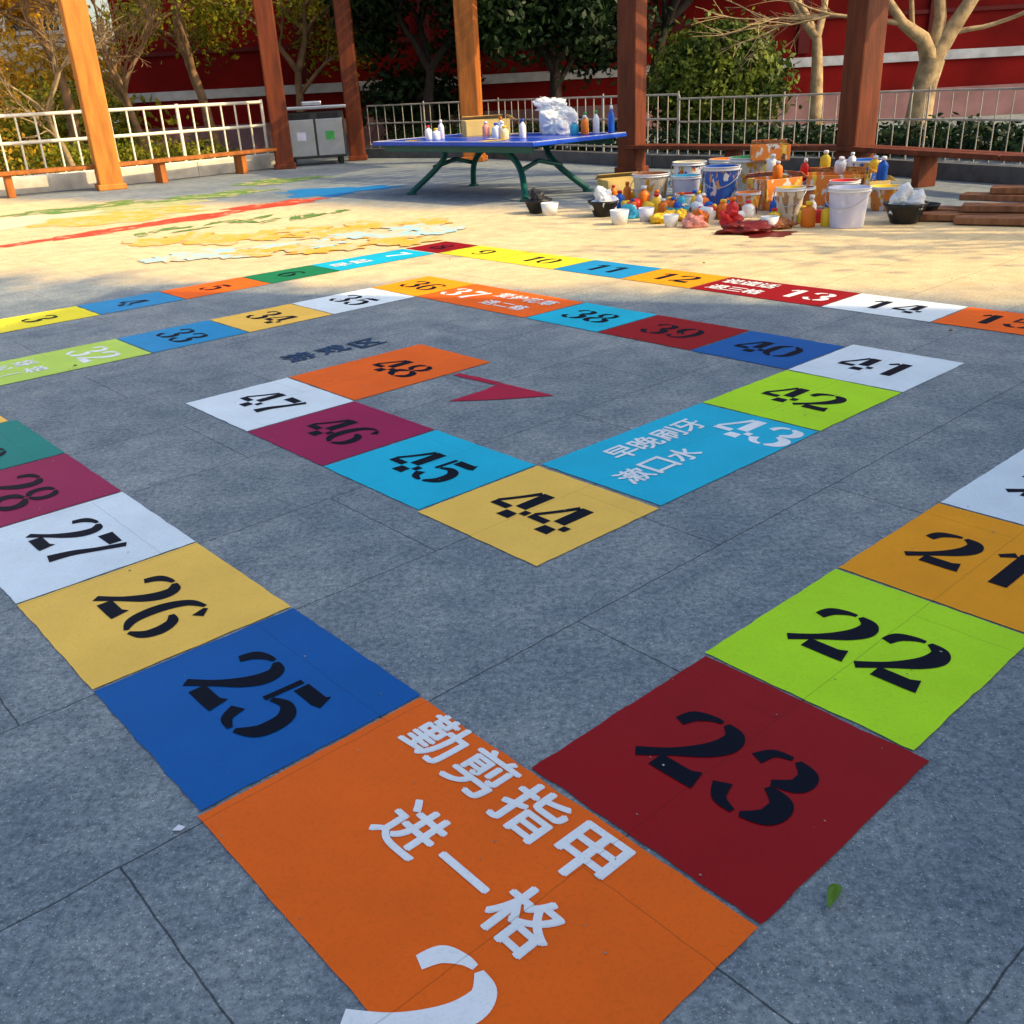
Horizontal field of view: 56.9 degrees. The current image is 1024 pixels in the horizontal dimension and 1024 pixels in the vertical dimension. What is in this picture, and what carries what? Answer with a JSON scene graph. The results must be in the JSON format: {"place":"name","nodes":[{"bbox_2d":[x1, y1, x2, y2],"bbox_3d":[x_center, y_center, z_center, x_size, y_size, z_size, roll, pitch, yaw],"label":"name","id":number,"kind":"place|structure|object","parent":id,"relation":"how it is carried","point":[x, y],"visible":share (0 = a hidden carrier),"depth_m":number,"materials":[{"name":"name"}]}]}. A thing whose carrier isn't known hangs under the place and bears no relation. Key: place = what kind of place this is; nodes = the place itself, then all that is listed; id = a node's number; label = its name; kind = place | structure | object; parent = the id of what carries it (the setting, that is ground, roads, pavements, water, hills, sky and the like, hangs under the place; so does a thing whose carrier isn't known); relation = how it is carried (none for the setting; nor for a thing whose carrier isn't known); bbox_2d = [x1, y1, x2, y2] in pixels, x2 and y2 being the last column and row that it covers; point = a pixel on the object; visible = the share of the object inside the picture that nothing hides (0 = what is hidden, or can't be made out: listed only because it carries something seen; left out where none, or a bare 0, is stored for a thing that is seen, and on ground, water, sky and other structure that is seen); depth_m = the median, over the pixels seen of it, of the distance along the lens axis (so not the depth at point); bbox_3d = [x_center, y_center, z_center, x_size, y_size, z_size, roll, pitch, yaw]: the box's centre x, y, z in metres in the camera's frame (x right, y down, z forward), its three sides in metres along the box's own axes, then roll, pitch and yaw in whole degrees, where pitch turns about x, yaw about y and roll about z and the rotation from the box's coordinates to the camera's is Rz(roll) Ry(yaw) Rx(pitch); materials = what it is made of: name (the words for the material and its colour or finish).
{"place":"outdoors","nodes":[
{"label":"outdoors","id":0,"kind":"place"},
{"bbox_2d":[86,0,116,106],"label":"sky","id":1,"kind":"structure","parent":0,"point":[91,10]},
{"bbox_2d":[0,114,1023,1023],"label":"ground","id":2,"kind":"structure","parent":0,"point":[528,664],"depth_m":3.63,"materials":[{"name":"stone"}]},
{"bbox_2d":[0,131,64,175],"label":"hedge","id":3,"kind":"object","parent":2,"relation":"on","point":[8,157],"visible":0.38,"depth_m":22.87,"materials":[{"name":"yellow plant"}]},
{"bbox_2d":[0,5,84,153],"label":"wall","id":4,"kind":"structure","parent":2,"relation":"on","point":[28,70],"depth_m":35.74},
{"bbox_2d":[4,1,58,30],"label":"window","id":5,"kind":"structure","parent":4,"relation":"attached to","point":[15,26],"depth_m":35.42,"materials":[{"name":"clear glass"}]},
{"bbox_2d":[0,0,86,170],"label":"autumn tree","id":6,"kind":"object","parent":2,"relation":"on","point":[68,102],"visible":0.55,"depth_m":24.56,"materials":[{"name":"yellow plant"}]},
{"bbox_2d":[0,171,96,195],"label":"wall","id":7,"kind":"structure","parent":2,"relation":"on","point":[53,182],"depth_m":20.50,"materials":[{"name":"concrete"}]},
{"bbox_2d":[0,0,99,141],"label":"autumn tree","id":8,"kind":"object","parent":2,"relation":"on","point":[8,29],"visible":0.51,"depth_m":25.33,"materials":[{"name":"yellow plant"}]},
{"bbox_2d":[0,2,129,171],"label":"bare tree","id":9,"kind":"object","parent":2,"relation":"on","point":[52,132],"visible":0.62,"depth_m":21.24,"materials":[{"name":"beige plant"}]},
{"bbox_2d":[0,10,137,152],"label":"hedge","id":10,"kind":"object","parent":2,"relation":"on","point":[31,57],"visible":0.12,"depth_m":33.50,"materials":[{"name":"plant"}]},
{"bbox_2d":[10,0,170,157],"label":"bare tree","id":11,"kind":"object","parent":2,"relation":"on","point":[122,83],"visible":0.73,"depth_m":23.17,"materials":[{"name":"brown plant"}]},
{"bbox_2d":[0,72,198,165],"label":"hedge","id":12,"kind":"object","parent":2,"relation":"on","point":[122,126],"visible":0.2,"depth_m":30.99,"materials":[{"name":"green plant"}]},
{"bbox_2d":[0,135,239,176],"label":"hedge","id":13,"kind":"object","parent":2,"relation":"on","point":[126,149],"visible":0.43,"depth_m":24.06,"materials":[{"name":"green plant"}]},
{"bbox_2d":[0,99,269,178],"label":"metal railing","id":14,"kind":"object","parent":2,"relation":"on","point":[176,107],"visible":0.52,"depth_m":21.97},
{"bbox_2d":[0,148,276,197],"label":"pergola bench","id":15,"kind":"object","parent":2,"relation":"on","point":[161,176],"visible":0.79,"depth_m":21.12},
{"bbox_2d":[121,161,198,183],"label":"wall","id":16,"kind":"structure","parent":2,"relation":"on","point":[140,174],"depth_m":21.80,"materials":[{"name":"concrete"}]},
{"bbox_2d":[87,0,256,151],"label":"autumn tree","id":17,"kind":"object","parent":2,"relation":"on","point":[181,26],"visible":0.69,"depth_m":27.57,"materials":[{"name":"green plant"}]},
{"bbox_2d":[0,176,465,262],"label":"painted ground mural","id":18,"kind":"object","parent":2,"relation":"on","point":[106,213],"visible":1,"depth_m":13.16},
{"bbox_2d":[196,153,275,175],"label":"wall","id":19,"kind":"structure","parent":2,"relation":"on","point":[227,165],"depth_m":23.13,"materials":[{"name":"concrete"}]},
{"bbox_2d":[185,0,396,111],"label":"autumn tree","id":20,"kind":"object","parent":2,"relation":"on","point":[308,32],"visible":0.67,"depth_m":28.17,"materials":[{"name":"green plant"}]},
{"bbox_2d":[287,101,347,166],"bbox_3d":[-5.068,-9.718,24.221,1.650,1.510,0.950,-9,25,-13],"label":"litter bin","id":21,"kind":"object","parent":2,"relation":"on","point":[317,134],"visible":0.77,"depth_m":23.89,"materials":[{"name":"metal"}]},
{"bbox_2d":[289,119,316,156],"bbox_3d":[-5.312,-9.436,23.857,0.660,0.860,0.030,-9,25,-13],"label":"door","id":22,"kind":"structure","parent":21,"relation":"in","point":[308,147],"depth_m":23.86,"materials":[{"name":"metal"}]},
{"bbox_2d":[315,118,344,155],"bbox_3d":[-4.620,-9.546,24.019,0.660,0.860,0.030,-9,25,-13],"label":"door","id":23,"kind":"structure","parent":21,"relation":"in","point":[335,146],"depth_m":24.01,"materials":[{"name":"metal"}]},
{"bbox_2d":[365,148,462,157],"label":"wall","id":24,"kind":"structure","parent":2,"relation":"on","point":[376,153],"depth_m":25.18,"materials":[{"name":"grey stone"}]},
{"bbox_2d":[306,0,552,139],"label":"evergreen tree","id":25,"kind":"object","parent":2,"relation":"on","point":[380,21],"visible":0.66,"depth_m":27.16,"materials":[{"name":"green plant"}]},
{"bbox_2d":[57,0,888,190],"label":"pergola","id":26,"kind":"object","parent":2,"relation":"on","point":[866,28],"visible":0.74,"depth_m":19.11,"materials":[{"name":"brown wood"}]},
{"bbox_2d":[372,132,626,201],"bbox_3d":[-0.263,-5.697,15.527,2.100,0.873,3.800,-24,32,-39],"label":"ping pong table","id":27,"kind":"object","parent":2,"relation":"on","point":[508,148],"visible":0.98,"depth_m":14.90,"materials":[{"name":"blue paint"}]},
{"bbox_2d":[461,114,514,136],"bbox_3d":[-0.409,-6.607,16.132,0.875,0.312,0.598,-8,25,-10],"label":"cardboard box","id":28,"kind":"object","parent":27,"relation":"on","point":[471,126],"visible":0.85,"depth_m":15.88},
{"bbox_2d":[532,97,578,134],"bbox_3d":[0.744,-6.451,15.339,0.701,0.567,0.647,-18,28,-29],"label":"plastic bag","id":29,"kind":"object","parent":27,"relation":"on","point":[557,116],"visible":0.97,"depth_m":15.19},
{"bbox_2d":[581,115,588,134],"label":"paint bottle","id":30,"kind":"object","parent":27,"relation":"on","point":[584,127],"visible":1,"depth_m":14.69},
{"bbox_2d":[593,110,598,133],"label":"paint bottle","id":31,"kind":"object","parent":27,"relation":"on","point":[595,124],"visible":1,"depth_m":14.75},
{"bbox_2d":[608,105,614,132],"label":"paint bottle","id":32,"kind":"object","parent":27,"relation":"on","point":[611,125],"visible":0.96,"depth_m":14.62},
{"bbox_2d":[451,373,551,400],"bbox_3d":[-0.194,-0.691,5.446,0.438,0.001,0.786,-24,32,-38],"label":"painted red arrow","id":33,"kind":"object","parent":2,"relation":"on","point":[501,391],"visible":1,"depth_m":5.41,"materials":[{"name":"paint"}]},
{"bbox_2d":[0,215,1018,1011],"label":"ground grit","id":34,"kind":"object","parent":2,"relation":"on","point":[622,703],"visible":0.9,"depth_m":3.31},
{"bbox_2d":[0,241,1023,1023],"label":"painted number path","id":35,"kind":"structure","parent":2,"relation":"on","point":[450,885],"depth_m":2.75,"materials":[{"name":"paint"}]},
{"bbox_2d":[376,114,650,150],"bbox_3d":[-0.088,-10.357,25.639,8.927,0.989,2.167,15,30,34],"label":"hedge","id":36,"kind":"object","parent":2,"relation":"on","point":[418,131],"visible":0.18,"depth_m":25.57,"materials":[{"name":"green plant"}]},
{"bbox_2d":[366,91,679,154],"bbox_3d":[0.069,-9.294,22.859,1.123,1.360,10.878,-23,31,-37],"label":"metal railing","id":37,"kind":"object","parent":2,"relation":"on","point":[532,119],"visible":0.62,"depth_m":22.66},
{"bbox_2d":[524,188,551,213],"bbox_3d":[0.354,-4.256,12.900,0.399,0.330,0.399,-3,24,0],"label":"mixing bowl","id":38,"kind":"object","parent":2,"relation":"on","point":[535,201],"visible":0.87,"depth_m":12.81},
{"bbox_2d":[410,0,685,97],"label":"evergreen tree","id":39,"kind":"object","parent":2,"relation":"on","point":[585,31],"visible":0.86,"depth_m":25.37,"materials":[{"name":"green plant"}]},
{"bbox_2d":[541,202,557,215],"bbox_3d":[0.505,-4.063,12.661,0.240,0.160,0.240,-3,24,0],"label":"paper cup","id":40,"kind":"object","parent":2,"relation":"on","point":[549,208],"visible":1,"depth_m":12.59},
{"bbox_2d":[108,0,1023,129],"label":"wall","id":41,"kind":"structure","parent":2,"relation":"on","point":[171,74],"depth_m":30.39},
{"bbox_2d":[289,1,309,80],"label":"pilaster","id":42,"kind":"object","parent":41,"relation":"attached to","point":[305,74],"visible":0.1,"depth_m":30.32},
{"bbox_2d":[416,0,431,72],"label":"pilaster","id":43,"kind":"object","parent":41,"relation":"attached to","point":[427,30],"depth_m":29.93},
{"bbox_2d":[118,4,1023,58],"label":"moulding","id":44,"kind":"object","parent":41,"relation":"attached to","point":[906,12],"visible":0.34,"depth_m":29.82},
{"bbox_2d":[128,46,1023,102],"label":"band","id":45,"kind":"object","parent":41,"relation":"attached to","point":[545,75],"depth_m":30.49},
{"bbox_2d":[671,0,682,46],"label":"pilaster","id":46,"kind":"object","parent":41,"relation":"attached to","point":[677,26],"depth_m":29.75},
{"bbox_2d":[797,0,812,53],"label":"pilaster","id":47,"kind":"object","parent":41,"relation":"attached to","point":[803,42],"visible":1,"depth_m":29.80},
{"bbox_2d":[927,0,933,33],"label":"pilaster","id":48,"kind":"object","parent":41,"relation":"attached to","point":[930,18],"depth_m":29.45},
{"bbox_2d":[485,149,656,167],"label":"wall","id":49,"kind":"structure","parent":2,"relation":"on","point":[589,157],"depth_m":20.58,"materials":[{"name":"concrete"}]},
{"bbox_2d":[133,83,1023,157],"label":"fence","id":50,"kind":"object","parent":2,"relation":"on","point":[1004,104],"depth_m":30.64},
{"bbox_2d":[588,185,619,216],"bbox_3d":[1.187,-4.036,12.251,0.420,0.381,0.420,-3,24,0],"label":"mixing bowl","id":51,"kind":"object","parent":2,"relation":"on","point":[604,203],"visible":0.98,"depth_m":12.16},
{"bbox_2d":[595,171,640,193],"bbox_3d":[1.722,-4.975,14.344,0.826,0.322,0.548,-10,25,-16],"label":"cardboard box","id":52,"kind":"object","parent":2,"relation":"on","point":[608,181],"visible":0.28,"depth_m":14.18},
{"bbox_2d":[610,209,628,224],"bbox_3d":[1.311,-3.597,11.519,0.240,0.170,0.240,-3,24,0],"label":"paper cup","id":53,"kind":"object","parent":2,"relation":"on","point":[619,216],"visible":1,"depth_m":11.45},
{"bbox_2d":[621,204,639,218],"bbox_3d":[1.496,-3.837,12.019,0.311,0.179,0.303,-3,24,0],"label":"crumpled rag","id":54,"kind":"object","parent":2,"relation":"on","point":[633,212],"visible":0.64,"depth_m":11.94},
{"bbox_2d":[638,185,649,206],"bbox_3d":[1.780,-4.251,12.757,0.154,0.300,0.152,-3,24,0],"label":"paint bottle","id":55,"kind":"object","parent":2,"relation":"on","point":[643,195],"visible":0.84,"depth_m":12.70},
{"bbox_2d":[638,207,653,221],"bbox_3d":[1.657,-3.673,11.658,0.200,0.160,0.200,-3,24,0],"label":"paper cup","id":56,"kind":"object","parent":2,"relation":"on","point":[645,213],"visible":0.94,"depth_m":11.60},
{"bbox_2d":[630,171,669,201],"bbox_3d":[1.914,-4.479,13.100,0.551,0.420,0.551,-3,24,0],"label":"paint bucket","id":57,"kind":"object","parent":2,"relation":"on","point":[652,181],"visible":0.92,"depth_m":12.92,"materials":[{"name":"plastic"}]},
{"bbox_2d":[649,212,667,223],"bbox_3d":[1.820,-3.577,11.482,0.308,0.114,0.306,-3,24,0],"label":"paint rag","id":58,"kind":"object","parent":2,"relation":"on","point":[657,218],"visible":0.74,"depth_m":11.40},
{"bbox_2d":[663,214,678,227],"bbox_3d":[1.871,-3.428,11.115,0.180,0.140,0.180,-3,24,0],"label":"paper cup","id":59,"kind":"object","parent":2,"relation":"on","point":[670,220],"visible":1,"depth_m":11.06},
{"bbox_2d":[664,208,686,221],"bbox_3d":[2.015,-3.649,11.578,0.302,0.148,0.289,9,27,25],"label":"crumpled rag","id":60,"kind":"object","parent":2,"relation":"on","point":[682,212],"visible":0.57,"depth_m":11.50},
{"bbox_2d":[674,192,695,211],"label":"paint bucket","id":61,"kind":"object","parent":2,"relation":"on","point":[688,196],"visible":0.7,"depth_m":12.24,"materials":[{"name":"plastic"}]},
{"bbox_2d":[669,174,700,199],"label":"paint bucket","id":62,"kind":"object","parent":2,"relation":"on","point":[685,182],"visible":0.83,"depth_m":12.82,"materials":[{"name":"plastic"}]},
{"bbox_2d":[671,160,706,192],"bbox_3d":[2.602,-4.900,13.881,0.545,0.480,0.529,-3,24,0],"label":"paint bucket","id":63,"kind":"object","parent":2,"relation":"on","point":[688,167],"visible":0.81,"depth_m":13.65,"materials":[{"name":"plastic"}]},
{"bbox_2d":[646,0,734,112],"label":"evergreen tree","id":64,"kind":"object","parent":2,"relation":"on","point":[679,9],"visible":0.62,"depth_m":26.86,"materials":[{"name":"green plant"}]},
{"bbox_2d":[681,213,707,227],"bbox_3d":[2.122,-3.407,11.012,0.307,0.162,0.264,-3,24,0],"label":"paint rag","id":65,"kind":"object","parent":2,"relation":"on","point":[690,220],"visible":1,"depth_m":10.95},
{"bbox_2d":[708,157,729,164],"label":"paint bucket","id":66,"kind":"object","parent":2,"relation":"on","point":[721,160],"visible":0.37,"depth_m":13.59,"materials":[{"name":"plastic"}]},
{"bbox_2d":[701,164,741,205],"bbox_3d":[2.756,-4.302,12.487,0.507,0.520,0.507,-3,24,0],"label":"paint bucket","id":67,"kind":"object","parent":2,"relation":"on","point":[721,181],"visible":0.93,"depth_m":12.33,"materials":[{"name":"plastic"}]},
{"bbox_2d":[646,4,808,143],"bbox_3d":[5.045,-10.711,23.302,4.370,3.113,3.941,-3,24,0],"label":"round bush","id":68,"kind":"object","parent":2,"relation":"on","point":[688,66],"visible":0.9,"depth_m":22.47,"materials":[{"name":"green plant"}]},
{"bbox_2d":[719,209,743,224],"bbox_3d":[2.575,-3.482,11.109,0.291,0.174,0.298,-3,24,0],"label":"crumpled rag","id":69,"kind":"object","parent":2,"relation":"on","point":[730,216],"visible":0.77,"depth_m":11.03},
{"bbox_2d":[726,197,738,212],"bbox_3d":[2.610,-3.581,11.186,0.152,0.288,0.150,-3,24,0],"label":"paint bottle","id":70,"kind":"object","parent":2,"relation":"on","point":[732,204],"visible":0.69,"depth_m":11.12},
{"bbox_2d":[652,154,834,171],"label":"wall","id":71,"kind":"structure","parent":2,"relation":"on","point":[667,160],"depth_m":17.66,"materials":[{"name":"concrete"}]},
{"bbox_2d":[728,155,763,191],"bbox_3d":[3.249,-4.635,13.117,0.528,0.560,0.528,-3,24,0],"label":"paint bucket","id":72,"kind":"object","parent":2,"relation":"on","point":[747,166],"visible":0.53,"depth_m":12.90,"materials":[{"name":"plastic"}]},
{"bbox_2d":[750,139,798,161],"bbox_3d":[3.562,-4.930,12.844,0.626,0.252,0.488,2,25,10],"label":"cardboard box","id":73,"kind":"object","parent":72,"relation":"on","point":[762,150],"visible":0.88,"depth_m":12.67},
{"bbox_2d":[715,220,777,234],"bbox_3d":[2.591,-3.152,10.432,0.658,0.128,0.423,7,26,21],"label":"paint rag","id":74,"kind":"object","parent":2,"relation":"on","point":[750,227],"visible":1,"depth_m":10.33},
{"bbox_2d":[735,191,760,213],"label":"paint bucket","id":75,"kind":"object","parent":2,"relation":"on","point":[742,197],"visible":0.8,"depth_m":11.71,"materials":[{"name":"plastic"}]},
{"bbox_2d":[742,200,754,217],"bbox_3d":[2.891,-3.710,11.555,0.148,0.193,0.146,-3,24,0],"label":"paint bottle","id":76,"kind":"object","parent":2,"relation":"on","point":[748,207],"visible":0.9,"depth_m":11.51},
{"bbox_2d":[741,231,797,237],"bbox_3d":[2.814,-3.022,10.262,0.630,0.001,0.499,-3,24,0],"label":"paint spill","id":77,"kind":"object","parent":2,"relation":"on","point":[777,234],"visible":0.83,"depth_m":10.23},
{"bbox_2d":[761,215,778,229],"bbox_3d":[2.882,-3.235,10.568,0.200,0.140,0.200,-3,24,0],"label":"paper cup","id":78,"kind":"object","parent":2,"relation":"on","point":[773,220],"visible":0.49,"depth_m":10.49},
{"bbox_2d":[742,170,807,210],"bbox_3d":[3.408,-4.192,12.272,0.675,0.432,0.548,-13,26,-21],"label":"cardboard box","id":79,"kind":"object","parent":2,"relation":"on","point":[765,183],"visible":0.61,"depth_m":12.04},
{"bbox_2d":[766,154,776,171],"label":"paint bottle","id":80,"kind":"object","parent":79,"relation":"on","point":[771,161],"visible":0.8,"depth_m":12.44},
{"bbox_2d":[772,161,782,178],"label":"paint bottle","id":81,"kind":"object","parent":79,"relation":"in","point":[777,171],"visible":1,"depth_m":12.09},
{"bbox_2d":[756,217,798,228],"bbox_3d":[2.945,-3.253,10.620,0.518,0.123,0.356,-15,27,-25],"label":"paint rag","id":82,"kind":"object","parent":2,"relation":"on","point":[784,223],"visible":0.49,"depth_m":10.54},
{"bbox_2d":[752,0,827,128],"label":"bare tree","id":83,"kind":"object","parent":2,"relation":"on","point":[813,30],"visible":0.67,"depth_m":22.18,"materials":[{"name":"beige plant"}]},
{"bbox_2d":[774,185,806,221],"bbox_3d":[3.189,-3.532,10.872,0.354,0.400,0.354,-3,24,0],"label":"paint bucket","id":84,"kind":"object","parent":2,"relation":"on","point":[789,201],"visible":0.89,"depth_m":10.76,"materials":[{"name":"plastic"}]},
{"bbox_2d":[800,201,815,227],"bbox_3d":[3.322,-3.336,10.576,0.162,0.275,0.159,-3,24,0],"label":"paint bottle","id":85,"kind":"object","parent":2,"relation":"on","point":[808,215],"visible":1,"depth_m":10.53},
{"bbox_2d":[801,185,815,204],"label":"paint bucket","id":86,"kind":"object","parent":2,"relation":"on","point":[810,190],"visible":0.27,"depth_m":11.56,"materials":[{"name":"plastic"}]},
{"bbox_2d":[646,118,979,157],"bbox_3d":[5.778,-8.130,20.365,2.433,0.693,8.202,-22,31,-36],"label":"hedge","id":87,"kind":"object","parent":2,"relation":"on","point":[827,135],"visible":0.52,"depth_m":20.14,"materials":[{"name":"green plant"}]},
{"bbox_2d":[624,143,1023,187],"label":"pergola bench","id":88,"kind":"object","parent":2,"relation":"on","point":[925,165],"visible":0.78,"depth_m":13.52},
{"bbox_2d":[820,203,828,226],"bbox_3d":[3.518,-3.323,10.564,0.117,0.241,0.115,-3,24,0],"label":"paint bottle","id":89,"kind":"object","parent":2,"relation":"on","point":[824,221],"visible":0.88,"depth_m":10.53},
{"bbox_2d":[827,883,841,907],"bbox_3d":[0.679,0.803,1.989,0.026,0.020,0.075,11,28,28],"label":"fallen leaf","id":90,"kind":"object","parent":2,"relation":"on","point":[834,891],"visible":1,"depth_m":1.99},
{"bbox_2d":[807,166,876,205],"bbox_3d":[4.304,-4.266,12.330,0.875,0.432,0.648,4,25,16],"label":"cardboard box","id":91,"kind":"object","parent":2,"relation":"on","point":[819,178],"visible":0.38,"depth_m":12.14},
{"bbox_2d":[820,150,830,166],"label":"paint bottle","id":92,"kind":"object","parent":91,"relation":"on","point":[825,159],"visible":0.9,"depth_m":12.57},
{"bbox_2d":[834,156,846,173],"bbox_3d":[4.319,-4.566,12.410,0.149,0.202,0.146,-3,43,0],"label":"paint bottle","id":93,"kind":"object","parent":91,"relation":"on","point":[840,165],"visible":1,"depth_m":12.37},
{"bbox_2d":[868,155,879,172],"bbox_3d":[4.694,-4.507,12.225,0.127,0.205,0.125,-3,36,0],"label":"paint bottle","id":94,"kind":"object","parent":91,"relation":"on","point":[874,163],"visible":0.9,"depth_m":12.18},
{"bbox_2d":[876,156,888,180],"bbox_3d":[4.662,-4.324,11.873,0.128,0.282,0.126,-3,33,0],"label":"paint bottle","id":95,"kind":"object","parent":91,"relation":"on","point":[882,170],"visible":1,"depth_m":11.84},
{"bbox_2d":[827,179,860,186],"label":"paint bucket","id":96,"kind":"object","parent":2,"relation":"on","point":[833,182],"visible":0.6,"depth_m":11.66,"materials":[{"name":"plastic"}]},
{"bbox_2d":[825,185,871,228],"bbox_3d":[3.697,-3.362,10.411,0.485,0.420,0.485,-3,24,0],"label":"paint bucket","id":97,"kind":"object","parent":2,"relation":"on","point":[847,205],"visible":1,"depth_m":10.29,"materials":[{"name":"plastic"}]},
{"bbox_2d":[677,86,1023,164],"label":"metal railing","id":98,"kind":"object","parent":2,"relation":"on","point":[930,90],"visible":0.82,"depth_m":15.69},
{"bbox_2d":[688,0,1023,139],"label":"bare tree","id":99,"kind":"object","parent":2,"relation":"on","point":[934,46],"visible":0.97,"depth_m":19.91,"materials":[{"name":"brown plant"}]},
{"bbox_2d":[869,175,896,195],"bbox_3d":[4.865,-4.552,13.119,0.725,0.252,0.648,-5,24,-5],"label":"cardboard box","id":100,"kind":"object","parent":2,"relation":"on","point":[889,178],"visible":0.16,"depth_m":12.82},
{"bbox_2d":[845,158,881,180],"bbox_3d":[4.798,-4.689,12.933,0.550,0.260,0.550,-3,24,0],"label":"paint bucket","id":101,"kind":"object","parent":100,"relation":"on","point":[862,162],"visible":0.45,"depth_m":12.76,"materials":[{"name":"plastic"}]},
{"bbox_2d":[869,184,900,210],"bbox_3d":[4.544,-3.843,11.550,0.398,0.280,0.398,-3,24,0],"label":"paint bucket","id":102,"kind":"object","parent":2,"relation":"on","point":[880,194],"visible":0.73,"depth_m":11.44,"materials":[{"name":"plastic"}]},
{"bbox_2d":[883,182,928,223],"bbox_3d":[4.367,-3.430,10.461,0.490,0.439,0.483,-3,24,0],"label":"mixing bowl","id":103,"kind":"object","parent":2,"relation":"on","point":[906,203],"visible":1,"depth_m":10.34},
{"bbox_2d":[875,112,1023,160],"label":"hedge","id":104,"kind":"object","parent":2,"relation":"on","point":[999,139],"visible":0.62,"depth_m":17.05,"materials":[{"name":"green plant"}]},
{"bbox_2d":[886,158,1023,184],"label":"wall","id":105,"kind":"structure","parent":2,"relation":"on","point":[988,173],"depth_m":13.83,"materials":[{"name":"concrete"}]},
{"bbox_2d":[918,185,1023,225],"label":"plank pile","id":106,"kind":"object","parent":2,"relation":"on","point":[975,213],"visible":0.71,"depth_m":10.39,"materials":[{"name":"brown wood"}]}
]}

